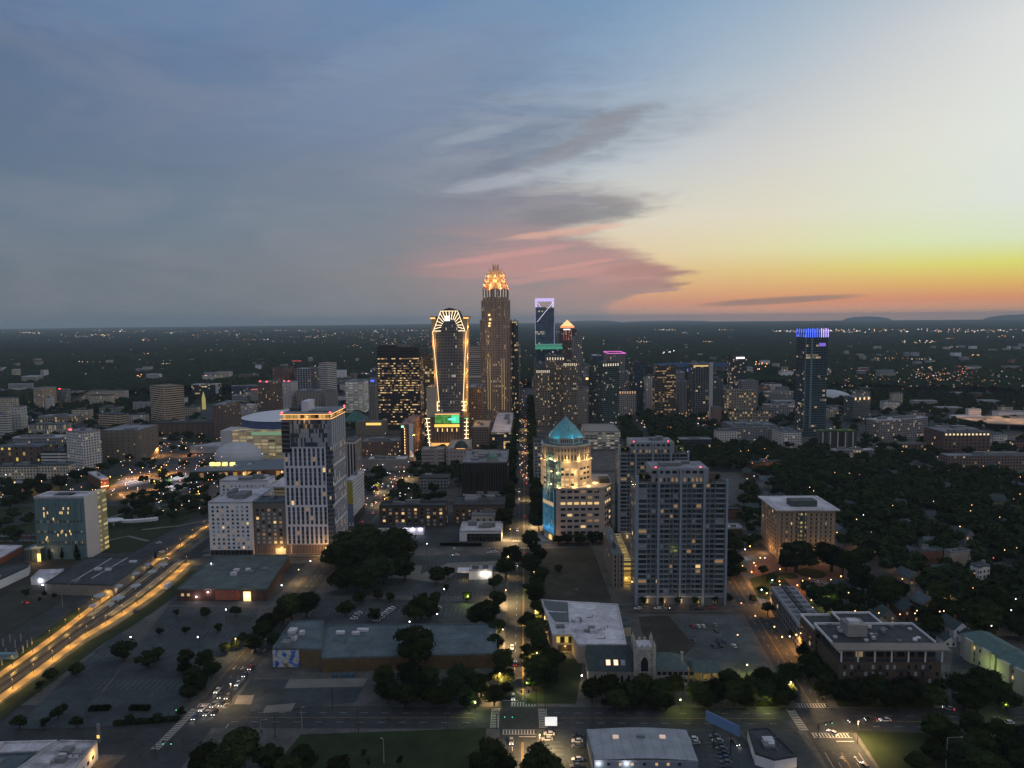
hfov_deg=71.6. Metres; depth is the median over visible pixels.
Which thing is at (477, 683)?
broadleaf tree
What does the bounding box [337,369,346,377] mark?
building
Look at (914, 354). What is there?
building
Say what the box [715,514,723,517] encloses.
window
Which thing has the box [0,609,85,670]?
lawn
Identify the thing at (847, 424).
pavement
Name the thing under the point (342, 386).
office building
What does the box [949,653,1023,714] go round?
parking lot
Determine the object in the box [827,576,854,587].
house
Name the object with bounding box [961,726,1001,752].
broadleaf tree
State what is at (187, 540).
sidewalk
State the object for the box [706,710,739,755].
billboard
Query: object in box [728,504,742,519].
building
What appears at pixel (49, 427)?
civic building
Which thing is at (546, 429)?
pavement
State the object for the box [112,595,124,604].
station canopy
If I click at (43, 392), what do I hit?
apartment tower
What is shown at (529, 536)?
broadleaf tree
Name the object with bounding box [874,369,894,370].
building
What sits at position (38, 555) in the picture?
entrance door
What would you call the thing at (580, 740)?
car
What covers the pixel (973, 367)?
building
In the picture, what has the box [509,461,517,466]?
broadleaf tree
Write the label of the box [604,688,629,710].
broadleaf tree
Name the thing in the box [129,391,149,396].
pavement
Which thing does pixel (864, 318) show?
hill
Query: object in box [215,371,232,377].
building
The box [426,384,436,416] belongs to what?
office building
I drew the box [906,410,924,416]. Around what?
office building
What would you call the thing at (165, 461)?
pavement
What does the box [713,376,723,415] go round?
office building
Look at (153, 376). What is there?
building
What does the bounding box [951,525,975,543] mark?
house
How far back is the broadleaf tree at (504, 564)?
464.61 m
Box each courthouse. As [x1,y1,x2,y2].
[0,442,55,461]
[723,388,755,415]
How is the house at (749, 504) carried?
on the pavement at (734, 476)
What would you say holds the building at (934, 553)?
on the pavement at (734, 476)
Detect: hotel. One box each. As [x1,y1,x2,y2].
[319,362,336,406]
[347,470,364,525]
[400,415,421,456]
[619,389,635,414]
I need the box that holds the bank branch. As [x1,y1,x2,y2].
[457,563,492,579]
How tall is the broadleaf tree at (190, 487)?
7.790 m
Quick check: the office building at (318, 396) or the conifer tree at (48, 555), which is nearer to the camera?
the conifer tree at (48, 555)
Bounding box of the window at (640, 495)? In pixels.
[639,494,646,497]
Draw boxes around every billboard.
[544,716,557,730]
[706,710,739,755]
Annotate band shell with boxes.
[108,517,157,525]
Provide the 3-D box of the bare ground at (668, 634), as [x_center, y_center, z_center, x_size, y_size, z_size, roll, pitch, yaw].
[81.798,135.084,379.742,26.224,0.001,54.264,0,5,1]
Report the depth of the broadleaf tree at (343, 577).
439.36 m
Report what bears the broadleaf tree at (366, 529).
on the pavement at (266, 669)
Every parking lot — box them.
[14,633,133,728]
[76,606,258,728]
[106,461,202,493]
[159,438,212,457]
[168,563,306,605]
[224,679,367,715]
[307,598,493,623]
[325,555,507,595]
[372,512,510,543]
[541,730,590,767]
[672,615,764,662]
[688,730,762,767]
[731,530,760,551]
[742,730,823,767]
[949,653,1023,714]
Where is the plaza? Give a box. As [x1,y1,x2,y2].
[169,480,277,495]
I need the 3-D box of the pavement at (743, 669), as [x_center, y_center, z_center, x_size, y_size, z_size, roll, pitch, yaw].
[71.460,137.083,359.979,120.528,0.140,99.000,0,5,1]
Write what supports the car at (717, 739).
on the parking lot at (707, 754)
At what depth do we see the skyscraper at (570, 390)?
1114.46 m
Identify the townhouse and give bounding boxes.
[770,585,797,612]
[773,589,801,616]
[776,593,805,622]
[780,598,808,626]
[783,603,812,632]
[787,608,817,638]
[791,615,799,644]
[795,620,799,647]
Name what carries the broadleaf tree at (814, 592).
on the pavement at (734, 476)
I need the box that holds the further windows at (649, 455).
[615,449,678,530]
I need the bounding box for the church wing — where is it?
[656,651,693,684]
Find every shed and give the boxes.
[31,569,63,584]
[587,727,697,767]
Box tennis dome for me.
[826,390,848,397]
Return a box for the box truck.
[164,582,171,588]
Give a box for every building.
[0,397,18,412]
[0,412,12,435]
[0,462,40,478]
[0,545,22,564]
[0,740,57,755]
[0,752,34,767]
[8,383,33,388]
[9,405,28,432]
[11,369,20,374]
[11,386,25,389]
[12,434,66,447]
[17,740,97,767]
[21,375,43,380]
[24,489,108,561]
[28,422,72,434]
[34,361,43,364]
[38,413,81,424]
[38,461,76,478]
[40,369,48,375]
[40,396,54,408]
[41,450,67,462]
[71,390,128,401]
[72,407,93,421]
[88,471,108,488]
[89,394,114,403]
[98,411,128,426]
[99,405,123,412]
[101,424,159,461]
[128,413,148,424]
[133,401,150,409]
[135,368,146,370]
[142,366,152,369]
[146,374,161,378]
[150,384,184,420]
[151,419,213,433]
[177,555,289,600]
[185,405,199,415]
[191,383,221,397]
[202,374,219,379]
[208,487,273,554]
[212,400,240,436]
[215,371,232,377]
[219,474,274,494]
[231,384,257,394]
[232,394,250,403]
[239,373,258,376]
[240,404,257,414]
[251,389,257,403]
[253,495,287,553]
[272,620,323,667]
[296,389,325,406]
[326,389,337,406]
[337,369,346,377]
[337,377,355,387]
[338,395,345,399]
[340,382,345,391]
[345,379,368,412]
[345,436,361,478]
[347,373,368,378]
[355,419,387,434]
[368,377,378,419]
[368,455,407,469]
[370,368,376,376]
[375,522,424,534]
[377,344,425,429]
[379,499,447,526]
[419,473,449,489]
[421,446,445,465]
[423,354,434,441]
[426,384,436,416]
[446,439,471,464]
[453,494,504,524]
[461,449,508,494]
[463,491,499,494]
[468,383,483,434]
[469,345,480,384]
[471,508,496,520]
[472,420,490,449]
[491,412,513,448]
[533,436,544,477]
[535,344,562,360]
[540,416,611,542]
[572,336,582,385]
[577,386,588,423]
[583,362,588,374]
[583,370,588,385]
[591,354,601,361]
[625,370,629,388]
[630,360,643,409]
[644,365,652,374]
[644,374,652,410]
[652,365,675,416]
[675,370,684,407]
[677,379,687,415]
[677,437,711,449]
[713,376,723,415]
[714,428,737,442]
[722,421,777,440]
[727,355,746,388]
[728,409,772,420]
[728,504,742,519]
[728,523,742,537]
[738,379,757,406]
[747,727,796,767]
[748,458,781,468]
[758,384,770,393]
[758,496,839,557]
[759,360,769,363]
[761,382,781,389]
[762,402,793,418]
[763,390,793,402]
[771,400,791,402]
[771,427,801,447]
[775,386,788,390]
[778,370,793,383]
[781,366,787,370]
[799,611,950,684]
[826,405,842,409]
[826,407,838,419]
[830,447,874,456]
[843,395,870,421]
[852,390,869,395]
[856,370,865,373]
[858,367,868,371]
[865,415,927,440]
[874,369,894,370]
[875,371,895,376]
[880,400,899,411]
[890,392,902,403]
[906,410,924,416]
[909,400,936,404]
[910,352,918,355]
[915,544,942,570]
[923,425,989,452]
[933,406,962,413]
[940,451,1023,469]
[944,547,970,565]
[949,415,983,421]
[950,352,960,356]
[959,357,968,360]
[960,630,1023,669]
[965,407,980,414]
[966,366,980,368]
[969,392,995,396]
[970,559,989,579]
[977,399,998,404]
[990,432,1006,446]
[992,410,1023,415]
[995,652,1023,695]
[997,405,1012,409]
[1001,365,1019,367]
[1006,439,1023,448]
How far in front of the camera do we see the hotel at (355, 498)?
598.94 m
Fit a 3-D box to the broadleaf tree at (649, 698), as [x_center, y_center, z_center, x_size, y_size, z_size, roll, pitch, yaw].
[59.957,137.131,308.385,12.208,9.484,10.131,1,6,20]
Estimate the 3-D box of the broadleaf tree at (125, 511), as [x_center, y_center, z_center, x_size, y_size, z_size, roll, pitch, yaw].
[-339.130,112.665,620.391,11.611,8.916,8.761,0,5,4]
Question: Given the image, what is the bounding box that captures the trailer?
[0,652,17,658]
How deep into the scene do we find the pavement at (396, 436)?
1035.29 m
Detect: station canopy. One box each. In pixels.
[89,603,97,611]
[93,593,105,597]
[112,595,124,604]
[130,583,140,588]
[147,570,156,577]
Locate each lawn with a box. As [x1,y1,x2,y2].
[0,570,196,719]
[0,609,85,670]
[285,728,485,767]
[525,659,582,703]
[749,571,789,599]
[779,572,797,578]
[798,568,825,577]
[832,694,949,708]
[856,731,1011,767]
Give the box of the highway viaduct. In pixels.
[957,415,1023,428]
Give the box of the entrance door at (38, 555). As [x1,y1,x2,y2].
[37,554,40,561]
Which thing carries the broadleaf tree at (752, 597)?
on the road at (134, 743)
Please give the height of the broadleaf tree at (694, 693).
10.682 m
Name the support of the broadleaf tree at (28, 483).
on the pavement at (72, 482)
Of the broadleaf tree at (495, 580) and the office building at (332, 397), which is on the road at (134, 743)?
the office building at (332, 397)
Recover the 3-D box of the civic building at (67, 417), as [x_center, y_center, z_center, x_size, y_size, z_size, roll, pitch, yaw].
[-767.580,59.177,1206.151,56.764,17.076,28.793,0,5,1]
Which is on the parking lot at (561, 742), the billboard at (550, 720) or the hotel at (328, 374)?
the billboard at (550, 720)
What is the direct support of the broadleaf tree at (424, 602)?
on the pavement at (266, 669)
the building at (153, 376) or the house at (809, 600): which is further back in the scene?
the building at (153, 376)
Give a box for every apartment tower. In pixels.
[33,386,56,408]
[57,388,70,406]
[66,427,102,469]
[257,380,282,411]
[272,365,294,397]
[279,399,347,553]
[282,380,297,409]
[295,366,319,389]
[518,343,520,409]
[589,361,618,424]
[615,436,688,538]
[630,460,728,604]
[687,362,712,418]
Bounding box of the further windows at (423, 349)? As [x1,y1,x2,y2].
[377,349,425,423]
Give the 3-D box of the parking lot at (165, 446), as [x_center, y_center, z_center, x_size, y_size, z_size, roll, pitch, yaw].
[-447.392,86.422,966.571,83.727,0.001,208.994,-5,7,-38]
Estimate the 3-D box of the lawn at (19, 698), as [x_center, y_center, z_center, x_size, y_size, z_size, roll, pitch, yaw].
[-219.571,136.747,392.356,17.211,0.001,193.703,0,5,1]
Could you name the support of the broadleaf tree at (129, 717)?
on the parking lot at (159, 684)
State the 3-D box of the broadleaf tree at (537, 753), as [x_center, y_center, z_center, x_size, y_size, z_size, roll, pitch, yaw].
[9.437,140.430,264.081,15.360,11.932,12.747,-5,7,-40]
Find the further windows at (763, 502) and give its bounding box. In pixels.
[762,502,831,550]
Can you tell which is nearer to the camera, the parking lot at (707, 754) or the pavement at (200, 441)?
the parking lot at (707, 754)
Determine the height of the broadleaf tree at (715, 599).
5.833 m
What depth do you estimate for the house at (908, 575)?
452.79 m
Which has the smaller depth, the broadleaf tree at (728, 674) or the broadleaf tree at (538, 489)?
the broadleaf tree at (728, 674)
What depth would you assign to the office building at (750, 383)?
1285.94 m
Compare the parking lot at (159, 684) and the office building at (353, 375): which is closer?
the parking lot at (159, 684)
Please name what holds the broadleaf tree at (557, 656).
on the pavement at (743, 669)
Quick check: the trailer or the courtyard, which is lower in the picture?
the trailer
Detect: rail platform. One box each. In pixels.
[86,560,167,615]
[106,560,183,615]
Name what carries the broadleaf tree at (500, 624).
on the pavement at (266, 669)
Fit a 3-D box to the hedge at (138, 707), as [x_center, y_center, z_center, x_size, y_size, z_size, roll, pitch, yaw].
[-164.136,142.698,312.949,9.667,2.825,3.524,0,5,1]
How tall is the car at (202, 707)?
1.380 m
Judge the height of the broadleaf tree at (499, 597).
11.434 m
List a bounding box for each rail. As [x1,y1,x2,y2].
[0,568,159,681]
[0,568,161,683]
[2,564,171,687]
[2,564,173,689]
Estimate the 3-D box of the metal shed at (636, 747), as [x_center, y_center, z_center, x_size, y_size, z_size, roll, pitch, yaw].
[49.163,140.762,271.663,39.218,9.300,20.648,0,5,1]
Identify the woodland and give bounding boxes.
[0,383,1023,600]
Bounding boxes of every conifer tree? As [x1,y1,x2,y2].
[46,549,50,559]
[60,548,63,558]
[74,545,80,559]
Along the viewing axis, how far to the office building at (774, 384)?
1522.15 m
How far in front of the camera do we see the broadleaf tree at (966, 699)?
302.69 m
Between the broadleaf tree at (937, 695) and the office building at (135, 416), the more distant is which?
the office building at (135, 416)
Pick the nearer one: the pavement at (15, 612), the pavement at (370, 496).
the pavement at (15, 612)
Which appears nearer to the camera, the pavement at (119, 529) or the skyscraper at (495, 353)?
the pavement at (119, 529)
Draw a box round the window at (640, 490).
[639,489,646,492]
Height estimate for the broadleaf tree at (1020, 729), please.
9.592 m
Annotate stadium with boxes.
[653,359,726,371]
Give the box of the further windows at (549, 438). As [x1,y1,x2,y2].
[549,438,609,527]
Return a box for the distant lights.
[1,329,1022,636]
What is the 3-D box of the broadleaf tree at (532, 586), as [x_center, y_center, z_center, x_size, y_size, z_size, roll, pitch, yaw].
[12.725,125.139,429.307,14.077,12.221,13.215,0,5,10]
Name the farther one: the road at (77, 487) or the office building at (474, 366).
the office building at (474, 366)
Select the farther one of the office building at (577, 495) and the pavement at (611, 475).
the pavement at (611, 475)
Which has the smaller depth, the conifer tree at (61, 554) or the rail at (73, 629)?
the rail at (73, 629)
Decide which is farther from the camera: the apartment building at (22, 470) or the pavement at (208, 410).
the pavement at (208, 410)
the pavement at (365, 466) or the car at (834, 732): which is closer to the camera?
the car at (834, 732)
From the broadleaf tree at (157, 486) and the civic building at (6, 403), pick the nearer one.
the broadleaf tree at (157, 486)
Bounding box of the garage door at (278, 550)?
[276,548,285,553]
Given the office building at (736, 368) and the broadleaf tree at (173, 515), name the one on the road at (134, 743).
the office building at (736, 368)
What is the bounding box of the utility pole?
[271,714,276,737]
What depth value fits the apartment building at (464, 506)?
589.97 m
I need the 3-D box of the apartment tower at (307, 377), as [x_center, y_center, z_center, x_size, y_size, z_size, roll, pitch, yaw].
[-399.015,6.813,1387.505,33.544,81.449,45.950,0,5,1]
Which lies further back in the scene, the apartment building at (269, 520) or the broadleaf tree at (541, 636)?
the apartment building at (269, 520)
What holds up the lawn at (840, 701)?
on the pavement at (734, 476)
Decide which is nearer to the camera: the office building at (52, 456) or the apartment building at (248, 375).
the office building at (52, 456)
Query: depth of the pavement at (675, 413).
1210.79 m
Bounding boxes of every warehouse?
[0,562,30,588]
[42,556,151,595]
[321,624,496,671]
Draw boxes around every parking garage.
[268,477,284,495]
[581,423,619,448]
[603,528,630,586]
[816,428,856,447]
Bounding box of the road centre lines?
[204,405,921,765]
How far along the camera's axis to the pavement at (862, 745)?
279.49 m
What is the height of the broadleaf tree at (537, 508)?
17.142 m
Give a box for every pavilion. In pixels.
[345,411,368,428]
[686,661,721,679]
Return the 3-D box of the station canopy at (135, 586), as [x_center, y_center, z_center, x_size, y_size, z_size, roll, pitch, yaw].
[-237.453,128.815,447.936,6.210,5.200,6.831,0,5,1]
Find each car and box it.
[191,713,198,719]
[198,705,205,710]
[203,709,210,715]
[211,708,218,714]
[218,700,225,705]
[224,693,230,698]
[509,737,513,744]
[541,736,552,740]
[543,727,553,731]
[543,731,554,735]
[570,762,581,767]
[571,738,582,742]
[571,743,582,747]
[571,756,582,761]
[572,732,583,737]
[689,736,698,740]
[691,739,700,744]
[709,733,720,737]
[711,738,723,741]
[714,741,725,745]
[715,745,727,749]
[717,750,729,754]
[718,754,730,758]
[719,758,731,763]
[720,763,733,767]
[731,738,739,745]
[826,729,838,735]
[848,717,859,723]
[860,762,869,767]
[864,716,876,720]
[879,717,891,721]
[942,706,954,710]
[1004,719,1014,723]
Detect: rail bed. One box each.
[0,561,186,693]
[181,536,209,558]
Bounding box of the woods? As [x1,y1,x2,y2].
[0,319,1023,404]
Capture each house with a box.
[622,619,630,636]
[742,468,756,477]
[743,501,758,514]
[758,486,770,495]
[759,474,770,487]
[774,491,785,495]
[805,583,831,603]
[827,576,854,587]
[835,522,847,539]
[840,560,853,579]
[867,608,887,621]
[874,604,896,621]
[890,595,919,621]
[894,565,918,584]
[904,545,914,557]
[909,590,931,613]
[916,508,936,523]
[918,534,934,546]
[927,561,950,580]
[935,630,956,646]
[941,613,969,640]
[942,481,950,487]
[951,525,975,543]
[957,625,972,641]
[986,461,1001,467]
[987,618,1017,635]
[988,492,1007,505]
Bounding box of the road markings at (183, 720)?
[151,410,956,767]
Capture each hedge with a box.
[87,704,111,711]
[112,715,180,725]
[128,704,150,710]
[440,542,481,545]
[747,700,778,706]
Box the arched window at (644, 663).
[641,657,647,671]
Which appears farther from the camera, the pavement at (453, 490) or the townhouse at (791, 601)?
the pavement at (453, 490)
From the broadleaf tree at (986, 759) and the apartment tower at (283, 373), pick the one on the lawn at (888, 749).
the broadleaf tree at (986, 759)
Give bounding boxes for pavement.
[0,475,124,502]
[0,479,47,495]
[0,506,35,544]
[0,558,82,637]
[0,558,320,705]
[20,506,207,552]
[28,407,69,413]
[57,437,166,450]
[74,424,130,428]
[91,754,125,767]
[96,457,196,472]
[114,491,214,502]
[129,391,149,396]
[179,437,220,443]
[181,728,499,767]
[183,505,367,551]
[185,414,212,419]
[193,398,229,404]
[200,407,257,412]
[205,390,230,397]
[206,459,263,462]
[227,547,509,706]
[346,473,394,501]
[361,435,424,449]
[361,452,408,470]
[369,505,512,541]
[387,473,461,501]
[388,426,424,433]
[527,388,533,395]
[528,422,622,432]
[530,472,614,500]
[530,507,552,541]
[532,547,576,612]
[536,614,797,707]
[536,729,827,767]
[537,435,626,445]
[589,504,737,605]
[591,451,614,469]
[634,411,706,419]
[636,421,710,430]
[692,436,1023,708]
[719,421,794,427]
[789,420,865,431]
[841,410,927,417]
[852,733,995,767]
[917,409,991,418]
[927,420,948,425]
[943,419,1023,430]
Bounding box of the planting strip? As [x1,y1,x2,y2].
[0,633,62,677]
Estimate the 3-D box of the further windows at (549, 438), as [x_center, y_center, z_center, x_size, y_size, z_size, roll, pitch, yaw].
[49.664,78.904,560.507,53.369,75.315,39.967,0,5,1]
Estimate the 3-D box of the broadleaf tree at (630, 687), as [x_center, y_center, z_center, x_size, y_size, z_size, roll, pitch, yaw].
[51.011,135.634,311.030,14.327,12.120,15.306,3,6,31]
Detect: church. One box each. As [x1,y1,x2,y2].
[581,632,655,682]
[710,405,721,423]
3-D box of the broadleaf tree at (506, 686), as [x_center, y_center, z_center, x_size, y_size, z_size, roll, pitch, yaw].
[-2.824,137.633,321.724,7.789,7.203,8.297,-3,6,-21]
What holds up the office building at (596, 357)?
on the ground at (527, 385)
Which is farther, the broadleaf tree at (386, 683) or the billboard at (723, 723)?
the broadleaf tree at (386, 683)
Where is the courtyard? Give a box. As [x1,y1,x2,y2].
[748,555,855,596]
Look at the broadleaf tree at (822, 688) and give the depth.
314.74 m
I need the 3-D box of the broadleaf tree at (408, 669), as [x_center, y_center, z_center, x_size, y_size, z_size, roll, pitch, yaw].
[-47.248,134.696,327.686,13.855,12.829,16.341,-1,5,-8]
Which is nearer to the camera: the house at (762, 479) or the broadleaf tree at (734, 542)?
the broadleaf tree at (734, 542)
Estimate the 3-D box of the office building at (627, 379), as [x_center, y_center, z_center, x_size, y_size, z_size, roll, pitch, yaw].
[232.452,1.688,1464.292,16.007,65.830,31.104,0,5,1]
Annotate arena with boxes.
[190,409,289,458]
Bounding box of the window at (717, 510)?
[716,509,723,512]
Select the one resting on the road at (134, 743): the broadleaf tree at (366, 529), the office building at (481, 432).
the office building at (481, 432)
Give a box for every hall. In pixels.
[189,458,283,479]
[214,441,264,461]
[362,437,400,455]
[459,520,502,540]
[541,599,626,662]
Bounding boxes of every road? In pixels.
[0,385,1023,767]
[0,449,189,534]
[123,453,214,492]
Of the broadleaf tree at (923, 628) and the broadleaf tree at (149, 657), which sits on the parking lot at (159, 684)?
the broadleaf tree at (149, 657)
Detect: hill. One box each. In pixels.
[570,321,617,322]
[632,321,709,321]
[842,316,890,320]
[983,314,1023,319]
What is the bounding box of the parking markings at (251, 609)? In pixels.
[91,529,563,754]
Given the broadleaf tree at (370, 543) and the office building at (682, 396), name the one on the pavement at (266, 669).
the broadleaf tree at (370, 543)
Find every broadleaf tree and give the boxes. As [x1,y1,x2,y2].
[0,477,14,485]
[0,483,22,495]
[0,496,20,509]
[9,714,27,730]
[12,491,28,502]
[18,478,41,490]
[20,589,29,597]
[33,472,46,481]
[34,483,52,493]
[34,681,45,691]
[39,717,50,729]
[41,667,59,680]
[48,703,67,719]
[50,475,67,489]
[67,469,84,481]
[67,662,86,676]
[68,715,83,729]
[82,467,97,475]
[94,462,109,473]
[107,457,119,467]
[108,639,137,661]
[117,507,131,517]
[120,498,128,505]
[123,714,134,721]
[125,454,133,458]
[126,492,136,498]
[129,500,141,509]
[133,647,163,668]
[136,506,153,517]
[139,495,153,503]
[149,490,157,495]
[152,712,161,723]
[153,483,161,489]
[153,509,163,516]
[156,627,164,635]
[161,492,173,499]
[166,511,178,521]
[168,501,180,510]
[172,609,179,616]
[174,484,182,491]
[176,661,192,671]
[176,706,185,717]
[177,648,194,662]
[178,684,197,700]
[181,496,188,503]
[181,626,190,633]
[181,665,205,684]
[185,739,217,767]
[187,484,195,489]
[190,502,199,510]
[190,674,209,691]
[194,648,214,666]
[199,508,207,516]
[199,607,211,618]
[199,750,246,767]
[201,661,221,677]
[205,726,262,766]
[214,623,222,633]
[218,642,230,653]
[229,605,241,616]
[230,638,240,649]
[237,632,246,642]
[243,633,264,652]
[250,742,284,767]
[252,618,273,641]
[255,612,282,627]
[265,632,281,645]
[272,604,293,624]
[272,754,302,767]
[274,592,303,620]
[288,744,318,767]
[297,591,320,617]
[317,542,349,570]
[325,566,358,593]
[326,754,351,767]
[328,529,363,548]
[333,546,376,569]
[335,600,356,616]
[348,534,385,553]
[352,523,379,535]
[352,591,365,604]
[353,564,383,594]
[361,553,398,584]
[361,749,366,760]
[366,608,380,618]
[372,664,394,681]
[373,588,382,599]
[373,674,398,703]
[377,526,415,544]
[381,536,422,559]
[385,592,394,600]
[388,682,419,707]
[391,555,415,580]
[393,623,436,661]
[395,658,423,682]
[396,755,402,765]
[400,603,425,621]
[404,592,437,619]
[420,684,455,709]
[421,666,439,685]
[425,605,439,619]
[428,566,445,583]
[428,591,441,602]
[439,673,465,699]
[443,566,454,579]
[446,662,475,684]
[456,685,478,709]
[462,592,472,601]
[466,608,481,623]
[466,671,490,697]
[467,749,496,767]
[471,599,499,623]
[478,736,507,763]
[480,684,506,705]
[487,618,506,632]
[487,633,505,648]
[488,574,503,588]
[488,590,507,604]
[488,665,514,681]
[491,648,515,666]
[494,556,516,577]
[494,751,517,767]
[495,508,512,530]
[499,679,515,694]
[500,485,515,495]
[500,544,521,562]
[504,440,516,446]
[504,507,513,516]
[505,495,514,506]
[505,500,513,510]
[509,448,519,456]
[509,454,517,461]
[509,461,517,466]
[509,465,516,473]
[509,475,518,484]
[516,611,535,625]
[518,653,554,673]
[519,554,542,573]
[519,643,540,658]
[519,741,555,767]
[521,529,540,543]
[522,581,544,595]
[523,618,549,638]
[523,667,545,689]
[526,447,532,456]
[526,512,542,529]
[527,541,541,551]
[528,473,533,482]
[528,487,542,497]
[528,565,550,581]
[528,589,545,600]
[529,481,542,490]
[529,496,542,506]
[529,503,542,516]
[529,577,544,584]
[529,600,541,610]
[530,476,542,485]
[530,490,542,500]
[530,631,548,643]
[530,636,551,652]
[531,547,547,559]
[534,607,544,619]
[540,646,566,668]
[542,667,559,686]
[542,754,564,767]
[552,535,562,544]
[554,565,562,571]
[561,534,572,544]
[573,532,586,544]
[581,676,604,701]
[586,531,598,544]
[593,672,620,693]
[597,532,602,540]
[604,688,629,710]
[611,679,644,706]
[632,672,653,692]
[638,688,662,710]
[640,597,646,604]
[644,677,673,707]
[660,693,675,710]
[665,673,684,696]
[674,597,681,602]
[686,679,710,705]
[692,596,699,604]
[698,689,716,710]
[706,677,727,703]
[711,596,718,604]
[718,668,740,681]
[722,679,746,706]
[726,593,733,603]
[727,536,744,550]
[727,549,744,563]
[727,563,740,579]
[728,530,734,539]
[733,673,762,694]
[734,563,747,576]
[737,687,755,709]
[749,594,756,602]
[751,666,772,678]
[753,676,779,700]
[755,586,769,593]
[758,565,768,574]
[761,602,774,614]
[762,573,776,585]
[769,671,797,692]
[769,690,790,708]
[776,662,803,679]
[777,540,821,572]
[778,555,795,570]
[784,686,797,702]
[787,630,794,636]
[795,650,822,666]
[796,641,808,654]
[797,664,816,680]
[798,580,815,590]
[804,584,831,606]
[805,660,829,681]
[812,681,833,698]
[813,597,836,613]
[814,541,849,571]
[817,668,839,688]
[826,581,847,599]
[829,549,862,574]
[831,599,854,610]
[831,677,861,703]
[837,587,864,603]
[845,561,875,590]
[849,544,879,563]
[849,604,872,610]
[863,672,893,701]
[864,577,910,605]
[876,574,898,581]
[882,680,918,709]
[892,581,910,596]
[899,676,927,703]
[902,750,932,767]
[910,604,934,622]
[915,623,928,632]
[919,612,944,635]
[919,711,950,738]
[919,737,948,763]
[920,683,948,709]
[923,582,947,597]
[928,595,953,615]
[931,677,946,689]
[935,721,964,745]
[939,603,968,623]
[941,671,994,696]
[942,734,979,767]
[952,689,983,711]
[958,711,985,732]
[960,595,998,612]
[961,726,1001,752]
[962,602,1007,630]
[963,665,1006,682]
[964,746,1011,767]
[966,584,1013,614]
[972,685,996,710]
[983,676,1015,703]
[985,717,1018,736]
[995,687,1023,710]
[1003,598,1023,614]
[1003,611,1023,640]
[1010,724,1023,747]
[1015,602,1023,615]
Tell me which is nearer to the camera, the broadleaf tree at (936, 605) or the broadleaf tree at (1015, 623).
the broadleaf tree at (1015, 623)
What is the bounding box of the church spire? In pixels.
[202,392,205,409]
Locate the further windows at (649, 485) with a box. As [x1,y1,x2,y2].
[631,476,714,592]
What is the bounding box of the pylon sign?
[96,723,100,742]
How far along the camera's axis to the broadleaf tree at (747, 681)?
315.31 m
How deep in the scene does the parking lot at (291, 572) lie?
435.18 m
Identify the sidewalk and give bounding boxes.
[0,558,162,676]
[0,563,189,701]
[166,523,208,554]
[203,554,319,556]
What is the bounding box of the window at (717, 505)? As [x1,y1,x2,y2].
[716,504,723,507]
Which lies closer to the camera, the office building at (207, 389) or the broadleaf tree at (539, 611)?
the broadleaf tree at (539, 611)
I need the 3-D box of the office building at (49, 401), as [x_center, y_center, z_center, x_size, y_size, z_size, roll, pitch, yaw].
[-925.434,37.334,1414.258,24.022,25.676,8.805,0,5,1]
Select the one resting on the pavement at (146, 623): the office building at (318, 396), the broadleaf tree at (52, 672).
the broadleaf tree at (52, 672)
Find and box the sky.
[0,0,1023,328]
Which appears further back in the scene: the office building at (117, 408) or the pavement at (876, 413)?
the office building at (117, 408)
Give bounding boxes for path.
[109,503,189,517]
[109,536,149,541]
[118,492,137,518]
[142,520,205,529]
[154,494,212,508]
[414,561,497,582]
[619,608,646,639]
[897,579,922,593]
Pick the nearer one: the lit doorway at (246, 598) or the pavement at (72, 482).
the lit doorway at (246, 598)
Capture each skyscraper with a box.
[425,308,470,445]
[480,264,511,421]
[511,319,518,420]
[534,356,549,426]
[535,298,553,355]
[545,354,563,425]
[558,320,575,360]
[563,361,576,426]
[603,351,625,388]
[794,328,828,435]
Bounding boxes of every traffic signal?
[154,741,171,756]
[496,714,516,728]
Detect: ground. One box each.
[37,321,864,390]
[539,547,611,602]
[639,615,693,656]
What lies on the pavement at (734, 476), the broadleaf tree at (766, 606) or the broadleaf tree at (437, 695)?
the broadleaf tree at (766, 606)
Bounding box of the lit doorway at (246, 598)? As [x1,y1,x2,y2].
[243,592,250,600]
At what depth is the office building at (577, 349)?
1234.61 m
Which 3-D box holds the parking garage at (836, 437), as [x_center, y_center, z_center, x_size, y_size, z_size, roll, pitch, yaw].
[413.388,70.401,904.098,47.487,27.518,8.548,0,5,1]
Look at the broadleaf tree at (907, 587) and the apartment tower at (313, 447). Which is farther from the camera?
the apartment tower at (313, 447)
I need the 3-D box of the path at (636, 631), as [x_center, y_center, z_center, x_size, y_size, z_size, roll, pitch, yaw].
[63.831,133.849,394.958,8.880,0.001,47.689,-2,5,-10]
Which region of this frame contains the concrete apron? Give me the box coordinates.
[234,566,421,712]
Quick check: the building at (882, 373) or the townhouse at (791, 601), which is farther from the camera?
the building at (882, 373)
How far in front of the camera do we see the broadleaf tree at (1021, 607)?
380.13 m
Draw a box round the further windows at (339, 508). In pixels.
[285,420,346,543]

